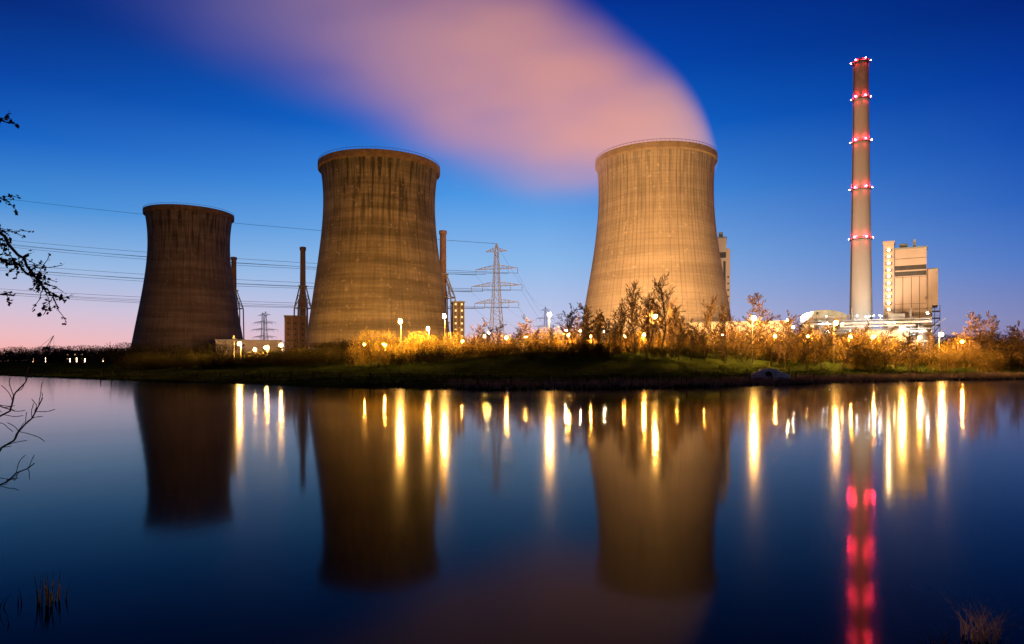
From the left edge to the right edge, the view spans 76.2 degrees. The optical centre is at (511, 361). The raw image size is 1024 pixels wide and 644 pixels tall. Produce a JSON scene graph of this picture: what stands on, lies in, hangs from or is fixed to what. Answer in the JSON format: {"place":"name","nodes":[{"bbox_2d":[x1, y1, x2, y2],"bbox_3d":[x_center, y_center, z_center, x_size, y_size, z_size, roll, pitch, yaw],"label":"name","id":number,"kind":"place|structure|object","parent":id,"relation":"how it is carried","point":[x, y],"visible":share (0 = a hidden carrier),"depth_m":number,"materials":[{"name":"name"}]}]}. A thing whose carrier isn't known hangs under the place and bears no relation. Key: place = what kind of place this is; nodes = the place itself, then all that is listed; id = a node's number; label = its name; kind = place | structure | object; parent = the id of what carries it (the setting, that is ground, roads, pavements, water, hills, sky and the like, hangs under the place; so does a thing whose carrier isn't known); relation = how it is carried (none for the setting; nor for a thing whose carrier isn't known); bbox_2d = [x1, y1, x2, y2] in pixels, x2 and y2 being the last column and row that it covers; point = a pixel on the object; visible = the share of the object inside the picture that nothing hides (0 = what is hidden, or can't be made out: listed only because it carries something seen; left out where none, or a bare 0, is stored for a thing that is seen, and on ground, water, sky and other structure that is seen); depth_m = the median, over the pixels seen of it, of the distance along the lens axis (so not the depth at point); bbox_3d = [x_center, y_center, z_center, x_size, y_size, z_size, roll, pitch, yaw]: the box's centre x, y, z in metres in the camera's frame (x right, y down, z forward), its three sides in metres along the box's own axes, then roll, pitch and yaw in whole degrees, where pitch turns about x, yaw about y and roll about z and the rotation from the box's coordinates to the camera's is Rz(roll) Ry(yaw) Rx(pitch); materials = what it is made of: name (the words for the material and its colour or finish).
{"place":"outdoors","nodes":[
{"label":"outdoors","id":0,"kind":"place"},
{"bbox_2d":[0,376,1023,643],"bbox_3d":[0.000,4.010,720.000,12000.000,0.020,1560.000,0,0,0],"label":"river water","id":1,"kind":"structure","parent":0,"point":[196,512],"depth_m":17.15,"materials":[{"name":"blue liquid"}]},
{"bbox_2d":[33,574,69,607],"bbox_3d":[-7.623,3.772,10.821,0.434,0.557,0.402,0,0,26],"label":"reed clump","id":2,"kind":"object","parent":1,"relation":"on","point":[47,594],"visible":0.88,"depth_m":10.74,"materials":[{"name":"brown plant"}]},
{"bbox_2d":[916,621,983,643],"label":"dry grass clump","id":3,"kind":"object","parent":1,"relation":"on","point":[944,642],"visible":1,"depth_m":9.07,"materials":[{"name":"brown plant"}]},
{"bbox_2d":[913,586,1023,643],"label":"dry grass clump","id":4,"kind":"object","parent":1,"relation":"on","point":[982,634],"visible":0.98,"depth_m":9.33,"materials":[{"name":"brown plant"}]},
{"bbox_2d":[0,352,1023,389],"bbox_3d":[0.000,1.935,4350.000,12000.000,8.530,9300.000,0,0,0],"label":"ground","id":5,"kind":"structure","parent":0,"point":[524,363],"depth_m":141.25,"materials":[{"name":"green plant"}]},
{"bbox_2d":[0,110,74,490],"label":"willow tree","id":6,"kind":"object","parent":5,"relation":"on","point":[17,265],"visible":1,"depth_m":7.99,"materials":[{"name":"black plant"}]},
{"bbox_2d":[131,202,242,358],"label":"cooling tower","id":7,"kind":"structure","parent":5,"relation":"on","point":[188,298],"depth_m":435.20,"materials":[{"name":"concrete"}]},
{"bbox_2d":[104,338,365,369],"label":"hedge by cooling towers","id":8,"kind":"object","parent":5,"relation":"on","point":[134,356],"visible":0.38,"depth_m":268.20,"materials":[{"name":"plant"}]},
{"bbox_2d":[231,257,244,339],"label":"boiler chimney","id":9,"kind":"object","parent":5,"relation":"on","point":[233,270],"visible":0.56,"depth_m":518.98,"materials":[{"name":"metal"}]},
{"bbox_2d":[215,339,281,357],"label":"industrial hall","id":10,"kind":"structure","parent":5,"relation":"on","point":[250,345],"depth_m":405.50,"materials":[{"name":"concrete"}]},
{"bbox_2d":[254,311,277,338],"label":"electricity pylon","id":11,"kind":"object","parent":5,"relation":"on","point":[266,329],"visible":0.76,"depth_m":709.51,"materials":[{"name":"metal"}]},
{"bbox_2d":[284,315,306,350],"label":"industrial hall","id":12,"kind":"structure","parent":5,"relation":"on","point":[295,327],"depth_m":409.84,"materials":[{"name":"brown brick"}]},
{"bbox_2d":[293,247,310,335],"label":"boiler chimney","id":13,"kind":"object","parent":5,"relation":"on","point":[302,308],"visible":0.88,"depth_m":418.43,"materials":[{"name":"metal"}]},
{"bbox_2d":[304,146,450,351],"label":"cooling tower","id":14,"kind":"structure","parent":5,"relation":"on","point":[378,267],"depth_m":306.12,"materials":[{"name":"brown concrete"}]},
{"bbox_2d":[344,328,466,366],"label":"flowering shrubs","id":15,"kind":"object","parent":5,"relation":"on","point":[370,350],"visible":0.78,"depth_m":153.16,"materials":[{"name":"yellow plant"}]},
{"bbox_2d":[439,230,455,343],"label":"boiler chimney","id":16,"kind":"object","parent":5,"relation":"on","point":[443,234],"visible":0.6,"depth_m":398.18,"materials":[{"name":"metal"}]},
{"bbox_2d":[100,369,814,385],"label":"pasture fence","id":17,"kind":"object","parent":5,"relation":"on","point":[477,378],"visible":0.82,"depth_m":104.86,"materials":[{"name":"brown wood"}]},
{"bbox_2d":[451,301,464,343],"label":"industrial hall","id":18,"kind":"structure","parent":5,"relation":"on","point":[458,313],"depth_m":367.98,"materials":[{"name":"concrete"}]},
{"bbox_2d":[450,325,468,348],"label":"bare tree","id":19,"kind":"object","parent":5,"relation":"on","point":[458,336],"visible":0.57,"depth_m":181.48,"materials":[{"name":"brown plant"}]},
{"bbox_2d":[463,329,483,349],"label":"bare tree","id":20,"kind":"object","parent":5,"relation":"on","point":[474,341],"visible":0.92,"depth_m":156.13,"materials":[{"name":"brown plant"}]},
{"bbox_2d":[469,320,489,347],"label":"bare tree","id":21,"kind":"object","parent":5,"relation":"on","point":[484,324],"visible":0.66,"depth_m":178.40,"materials":[{"name":"brown plant"}]},
{"bbox_2d":[480,328,495,349],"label":"bare tree","id":22,"kind":"object","parent":5,"relation":"on","point":[487,339],"visible":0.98,"depth_m":154.67,"materials":[{"name":"brown plant"}]},
{"bbox_2d":[471,243,520,340],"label":"electricity pylon","id":23,"kind":"object","parent":5,"relation":"on","point":[495,269],"visible":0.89,"depth_m":419.62,"materials":[{"name":"metal"}]},
{"bbox_2d":[489,320,506,346],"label":"bare tree","id":24,"kind":"object","parent":5,"relation":"on","point":[499,337],"visible":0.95,"depth_m":163.85,"materials":[{"name":"brown plant"}]},
{"bbox_2d":[0,330,1023,361],"bbox_3d":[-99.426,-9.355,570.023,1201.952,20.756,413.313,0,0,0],"label":"distant tree line","id":25,"kind":"object","parent":5,"relation":"on","point":[54,355],"visible":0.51,"depth_m":547.93,"materials":[{"name":"black plant"}]},
{"bbox_2d":[504,327,523,348],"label":"bare tree","id":26,"kind":"object","parent":5,"relation":"on","point":[516,337],"visible":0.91,"depth_m":151.86,"materials":[{"name":"brown plant"}]},
{"bbox_2d":[504,314,533,347],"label":"bare tree","id":27,"kind":"object","parent":5,"relation":"on","point":[523,329],"visible":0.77,"depth_m":171.78,"materials":[{"name":"brown plant"}]},
{"bbox_2d":[536,307,556,334],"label":"electricity pylon","id":28,"kind":"object","parent":5,"relation":"on","point":[546,326],"visible":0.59,"depth_m":899.12,"materials":[{"name":"metal"}]},
{"bbox_2d":[543,327,557,343],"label":"bare tree","id":29,"kind":"object","parent":5,"relation":"on","point":[551,337],"visible":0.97,"depth_m":161.51,"materials":[{"name":"brown plant"}]},
{"bbox_2d":[558,313,580,349],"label":"bare tree","id":30,"kind":"object","parent":5,"relation":"on","point":[566,326],"visible":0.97,"depth_m":152.33,"materials":[{"name":"brown plant"}]},
{"bbox_2d":[556,304,582,342],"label":"bare tree","id":31,"kind":"object","parent":5,"relation":"on","point":[571,328],"visible":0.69,"depth_m":156.85,"materials":[{"name":"brown plant"}]},
{"bbox_2d":[557,312,581,346],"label":"bare tree","id":32,"kind":"object","parent":5,"relation":"on","point":[577,319],"visible":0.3,"depth_m":176.82,"materials":[{"name":"brown plant"}]},
{"bbox_2d":[139,341,1023,369],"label":"riverside bushes","id":33,"kind":"object","parent":5,"relation":"on","point":[290,358],"visible":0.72,"depth_m":156.69,"materials":[{"name":"plant"}]},
{"bbox_2d":[572,309,594,342],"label":"bare tree","id":34,"kind":"object","parent":5,"relation":"on","point":[583,331],"visible":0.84,"depth_m":152.45,"materials":[{"name":"brown plant"}]},
{"bbox_2d":[574,323,592,349],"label":"bare tree","id":35,"kind":"object","parent":5,"relation":"on","point":[582,339],"visible":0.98,"depth_m":149.82,"materials":[{"name":"brown plant"}]},
{"bbox_2d":[576,303,601,342],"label":"bare tree","id":36,"kind":"object","parent":5,"relation":"on","point":[585,310],"visible":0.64,"depth_m":160.06,"materials":[{"name":"brown plant"}]},
{"bbox_2d":[590,317,607,349],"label":"bare tree","id":37,"kind":"object","parent":5,"relation":"on","point":[598,338],"visible":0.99,"depth_m":150.68,"materials":[{"name":"brown plant"}]},
{"bbox_2d":[597,308,619,350],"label":"bare tree","id":38,"kind":"object","parent":5,"relation":"on","point":[605,328],"visible":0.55,"depth_m":158.53,"materials":[{"name":"brown plant"}]},
{"bbox_2d":[597,314,622,351],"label":"bare tree","id":39,"kind":"object","parent":5,"relation":"on","point":[603,321],"visible":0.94,"depth_m":150.84,"materials":[{"name":"brown plant"}]},
{"bbox_2d":[607,303,628,352],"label":"bare tree","id":40,"kind":"object","parent":5,"relation":"on","point":[621,322],"visible":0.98,"depth_m":151.50,"materials":[{"name":"brown plant"}]},
{"bbox_2d":[610,304,628,351],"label":"bare tree","id":41,"kind":"object","parent":5,"relation":"on","point":[623,325],"visible":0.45,"depth_m":171.65,"materials":[{"name":"brown plant"}]},
{"bbox_2d":[623,321,640,354],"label":"bare tree","id":42,"kind":"object","parent":5,"relation":"on","point":[631,335],"visible":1,"depth_m":148.33,"materials":[{"name":"brown plant"}]},
{"bbox_2d":[455,367,810,375],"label":"pasture fence","id":43,"kind":"object","parent":5,"relation":"on","point":[696,371],"visible":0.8,"depth_m":117.08,"materials":[{"name":"brown wood"}]},
{"bbox_2d":[619,279,655,352],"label":"bare tree","id":44,"kind":"object","parent":5,"relation":"on","point":[631,296],"visible":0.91,"depth_m":155.54,"materials":[{"name":"brown plant"}]},
{"bbox_2d":[626,299,650,343],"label":"bare tree","id":45,"kind":"object","parent":5,"relation":"on","point":[639,317],"visible":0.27,"depth_m":169.00,"materials":[{"name":"brown plant"}]},
{"bbox_2d":[641,295,661,345],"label":"bare tree","id":46,"kind":"object","parent":5,"relation":"on","point":[652,321],"visible":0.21,"depth_m":160.16,"materials":[{"name":"brown plant"}]},
{"bbox_2d":[636,290,675,355],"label":"bare tree","id":47,"kind":"object","parent":5,"relation":"on","point":[647,320],"visible":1,"depth_m":149.16,"materials":[{"name":"brown plant"}]},
{"bbox_2d":[581,138,731,344],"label":"cooling tower","id":48,"kind":"structure","parent":5,"relation":"on","point":[656,215],"depth_m":305.95,"materials":[{"name":"concrete"}]},
{"bbox_2d":[645,271,685,354],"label":"bare tree","id":49,"kind":"object","parent":5,"relation":"on","point":[658,289],"visible":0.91,"depth_m":152.56,"materials":[{"name":"brown plant"}]},
{"bbox_2d":[662,297,683,348],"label":"bare tree","id":50,"kind":"object","parent":5,"relation":"on","point":[669,310],"visible":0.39,"depth_m":164.03,"materials":[{"name":"brown plant"}]},
{"bbox_2d":[664,303,688,347],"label":"bare tree","id":51,"kind":"object","parent":5,"relation":"on","point":[674,325],"visible":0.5,"depth_m":158.58,"materials":[{"name":"brown plant"}]},
{"bbox_2d":[664,315,692,359],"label":"bare tree","id":52,"kind":"object","parent":5,"relation":"on","point":[678,336],"visible":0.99,"depth_m":149.68,"materials":[{"name":"brown plant"}]},
{"bbox_2d":[347,320,1023,372],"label":"thicket behind dyke","id":53,"kind":"object","parent":5,"relation":"on","point":[985,362],"visible":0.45,"depth_m":173.76,"materials":[{"name":"brown plant"}]},
{"bbox_2d":[674,315,701,351],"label":"bare tree","id":54,"kind":"object","parent":5,"relation":"on","point":[682,325],"visible":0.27,"depth_m":164.15,"materials":[{"name":"brown plant"}]},
{"bbox_2d":[683,318,705,359],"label":"bare tree","id":55,"kind":"object","parent":5,"relation":"on","point":[691,342],"visible":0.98,"depth_m":150.49,"materials":[{"name":"brown plant"}]},
{"bbox_2d":[689,323,716,357],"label":"bare tree","id":56,"kind":"object","parent":5,"relation":"on","point":[703,341],"visible":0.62,"depth_m":157.24,"materials":[{"name":"brown plant"}]},
{"bbox_2d":[700,295,721,352],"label":"bare tree","id":57,"kind":"object","parent":5,"relation":"on","point":[708,316],"visible":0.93,"depth_m":165.09,"materials":[{"name":"brown plant"}]},
{"bbox_2d":[705,303,735,359],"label":"bare tree","id":58,"kind":"object","parent":5,"relation":"on","point":[722,316],"visible":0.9,"depth_m":158.02,"materials":[{"name":"brown plant"}]},
{"bbox_2d":[718,238,729,306],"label":"walls","id":59,"kind":"structure","parent":5,"relation":"on","point":[722,244],"depth_m":400.52,"materials":[{"name":"beige concrete"}]},
{"bbox_2d":[720,252,725,285],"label":"window band","id":60,"kind":"object","parent":59,"relation":"attached to","point":[722,254],"depth_m":398.42,"materials":[{"name":"glass"}]},
{"bbox_2d":[713,323,737,363],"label":"bare tree","id":61,"kind":"object","parent":5,"relation":"on","point":[723,344],"visible":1,"depth_m":153.85,"materials":[{"name":"brown plant"}]},
{"bbox_2d":[444,371,1023,389],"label":"dry reeds","id":62,"kind":"object","parent":5,"relation":"on","point":[823,378],"visible":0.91,"depth_m":110.72,"materials":[{"name":"brown plant"}]},
{"bbox_2d":[725,319,745,346],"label":"bare tree","id":63,"kind":"object","parent":5,"relation":"on","point":[733,332],"visible":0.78,"depth_m":176.17,"materials":[{"name":"brown plant"}]},
{"bbox_2d":[687,320,792,345],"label":"industrial hall","id":64,"kind":"structure","parent":5,"relation":"on","point":[750,325],"depth_m":264.32,"materials":[{"name":"metal"}]},
{"bbox_2d":[733,320,765,360],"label":"bare tree","id":65,"kind":"object","parent":5,"relation":"on","point":[748,339],"visible":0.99,"depth_m":158.33,"materials":[{"name":"brown plant"}]},
{"bbox_2d":[735,292,780,353],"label":"bare tree","id":66,"kind":"object","parent":5,"relation":"on","point":[758,304],"visible":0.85,"depth_m":173.61,"materials":[{"name":"brown plant"}]},
{"bbox_2d":[746,314,785,365],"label":"bare tree","id":67,"kind":"object","parent":5,"relation":"on","point":[765,335],"visible":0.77,"depth_m":161.87,"materials":[{"name":"brown plant"}]},
{"bbox_2d":[751,369,789,379],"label":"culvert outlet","id":68,"kind":"object","parent":5,"relation":"on","point":[765,372],"visible":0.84,"depth_m":115.77,"materials":[{"name":"concrete"}]},
{"bbox_2d":[769,318,804,369],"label":"bare tree","id":69,"kind":"object","parent":5,"relation":"on","point":[789,336],"visible":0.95,"depth_m":158.85,"materials":[{"name":"brown plant"}]},
{"bbox_2d":[772,319,802,363],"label":"bare tree","id":70,"kind":"object","parent":5,"relation":"on","point":[799,329],"visible":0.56,"depth_m":164.98,"materials":[{"name":"brown plant"}]},
{"bbox_2d":[775,310,800,361],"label":"bare tree","id":71,"kind":"object","parent":5,"relation":"on","point":[790,329],"visible":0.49,"depth_m":169.57,"materials":[{"name":"brown plant"}]},
{"bbox_2d":[791,323,816,370],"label":"bare tree","id":72,"kind":"object","parent":5,"relation":"on","point":[803,352],"visible":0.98,"depth_m":155.82,"materials":[{"name":"brown plant"}]},
{"bbox_2d":[796,317,831,365],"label":"bare tree","id":73,"kind":"object","parent":5,"relation":"on","point":[810,338],"visible":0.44,"depth_m":170.40,"materials":[{"name":"brown plant"}]},
{"bbox_2d":[800,310,847,334],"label":"turbine hall","id":74,"kind":"structure","parent":5,"relation":"on","point":[831,314],"depth_m":309.69,"materials":[{"name":"white metal"}]},
{"bbox_2d":[812,322,841,369],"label":"bare tree","id":75,"kind":"object","parent":5,"relation":"on","point":[820,345],"visible":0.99,"depth_m":159.93,"materials":[{"name":"brown plant"}]},
{"bbox_2d":[822,319,844,358],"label":"bare tree","id":76,"kind":"object","parent":5,"relation":"on","point":[833,337],"visible":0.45,"depth_m":174.44,"materials":[{"name":"brown plant"}]},
{"bbox_2d":[836,327,863,369],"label":"bare tree","id":77,"kind":"object","parent":5,"relation":"on","point":[847,350],"visible":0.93,"depth_m":165.01,"materials":[{"name":"brown plant"}]},
{"bbox_2d":[848,57,872,328],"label":"tall chimney","id":78,"kind":"object","parent":5,"relation":"on","point":[860,278],"visible":0.94,"depth_m":376.04,"materials":[{"name":"concrete"}]},
{"bbox_2d":[845,332,878,370],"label":"bare tree","id":79,"kind":"object","parent":5,"relation":"on","point":[860,351],"visible":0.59,"depth_m":166.32,"materials":[{"name":"brown plant"}]},
{"bbox_2d":[854,320,876,347],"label":"bare tree","id":80,"kind":"object","parent":5,"relation":"on","point":[864,332],"visible":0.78,"depth_m":180.27,"materials":[{"name":"brown plant"}]},
{"bbox_2d":[809,308,944,353],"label":"pipe rack","id":81,"kind":"object","parent":5,"relation":"on","point":[893,320],"visible":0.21,"depth_m":291.67,"materials":[{"name":"metal"}]},
{"bbox_2d":[846,330,909,353],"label":"industrial hall","id":82,"kind":"structure","parent":5,"relation":"on","point":[894,333],"depth_m":266.00,"materials":[{"name":"metal"}]},
{"bbox_2d":[870,325,898,355],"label":"bare tree","id":83,"kind":"object","parent":5,"relation":"on","point":[890,331],"visible":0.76,"depth_m":177.04,"materials":[{"name":"brown plant"}]},
{"bbox_2d":[883,241,894,328],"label":"stair tower","id":84,"kind":"structure","parent":5,"relation":"on","point":[888,244],"depth_m":335.11,"materials":[{"name":"beige concrete"}]},
{"bbox_2d":[882,329,917,369],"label":"bare tree","id":85,"kind":"object","parent":5,"relation":"on","point":[902,345],"visible":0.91,"depth_m":168.51,"materials":[{"name":"brown plant"}]},
{"bbox_2d":[896,332,921,369],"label":"bare tree","id":86,"kind":"object","parent":5,"relation":"on","point":[910,350],"visible":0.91,"depth_m":168.84,"materials":[{"name":"brown plant"}]},
{"bbox_2d":[895,247,937,351],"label":"walls","id":87,"kind":"structure","parent":5,"relation":"on","point":[929,290],"depth_m":329.73,"materials":[{"name":"beige metal"}]},
{"bbox_2d":[885,249,925,328],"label":"panel joints","id":88,"kind":"object","parent":87,"relation":"attached to","point":[886,283],"visible":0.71,"depth_m":334.34,"materials":[{"name":"metal"}]},
{"bbox_2d":[895,264,925,276],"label":"window band","id":89,"kind":"object","parent":87,"relation":"attached to","point":[911,267],"depth_m":331.01,"materials":[{"name":"metal"}]},
{"bbox_2d":[894,239,938,269],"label":"roof","id":90,"kind":"structure","parent":87,"relation":"on","point":[902,246],"depth_m":332.38,"materials":[{"name":"grey metal"}]},
{"bbox_2d":[932,305,939,334],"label":"conveyor platforms","id":91,"kind":"object","parent":87,"relation":"on","point":[934,318],"visible":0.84,"depth_m":326.45,"materials":[{"name":"metal"}]},
{"bbox_2d":[912,331,935,364],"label":"bare tree","id":92,"kind":"object","parent":5,"relation":"on","point":[931,343],"visible":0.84,"depth_m":180.62,"materials":[{"name":"brown plant"}]},
{"bbox_2d":[922,331,940,365],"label":"bare tree","id":93,"kind":"object","parent":5,"relation":"on","point":[931,347],"visible":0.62,"depth_m":185.78,"materials":[{"name":"brown plant"}]},
{"bbox_2d":[941,332,972,357],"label":"bare tree","id":94,"kind":"object","parent":5,"relation":"on","point":[960,343],"visible":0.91,"depth_m":186.82,"materials":[{"name":"brown plant"}]},
{"bbox_2d":[951,311,993,365],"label":"bare tree","id":95,"kind":"object","parent":5,"relation":"on","point":[975,320],"visible":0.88,"depth_m":187.71,"materials":[{"name":"brown plant"}]},
{"bbox_2d":[966,324,994,355],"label":"bare tree","id":96,"kind":"object","parent":5,"relation":"on","point":[978,343],"visible":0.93,"depth_m":187.05,"materials":[{"name":"brown plant"}]},
{"bbox_2d":[972,321,999,350],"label":"bare tree","id":97,"kind":"object","parent":5,"relation":"on","point":[981,324],"visible":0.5,"depth_m":201.18,"materials":[{"name":"brown plant"}]},
{"bbox_2d":[978,311,1011,353],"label":"bare tree","id":98,"kind":"object","parent":5,"relation":"on","point":[995,324],"visible":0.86,"depth_m":197.02,"materials":[{"name":"brown plant"}]},
{"bbox_2d":[998,320,1023,369],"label":"bare tree","id":99,"kind":"object","parent":5,"relation":"on","point":[1017,340],"visible":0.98,"depth_m":185.25,"materials":[{"name":"brown plant"}]},
{"bbox_2d":[1006,325,1023,368],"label":"bare tree","id":100,"kind":"object","parent":5,"relation":"on","point":[1021,356],"visible":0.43,"depth_m":190.78,"materials":[{"name":"brown plant"}]},
{"bbox_2d":[0,0,1023,352],"label":"sky","id":101,"kind":"structure","parent":0,"point":[122,106],"materials":[{"name":"blue"}]},
{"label":"electricity pylon","id":102,"kind":"object","parent":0,"visible":0},
{"bbox_2d":[0,198,548,330],"bbox_3d":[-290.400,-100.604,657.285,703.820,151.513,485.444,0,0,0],"label":"power lines","id":103,"kind":"object","parent":102,"relation":"hanging from","point":[237,279],"visible":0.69,"depth_m":490.19,"materials":[{"name":"black metal"}]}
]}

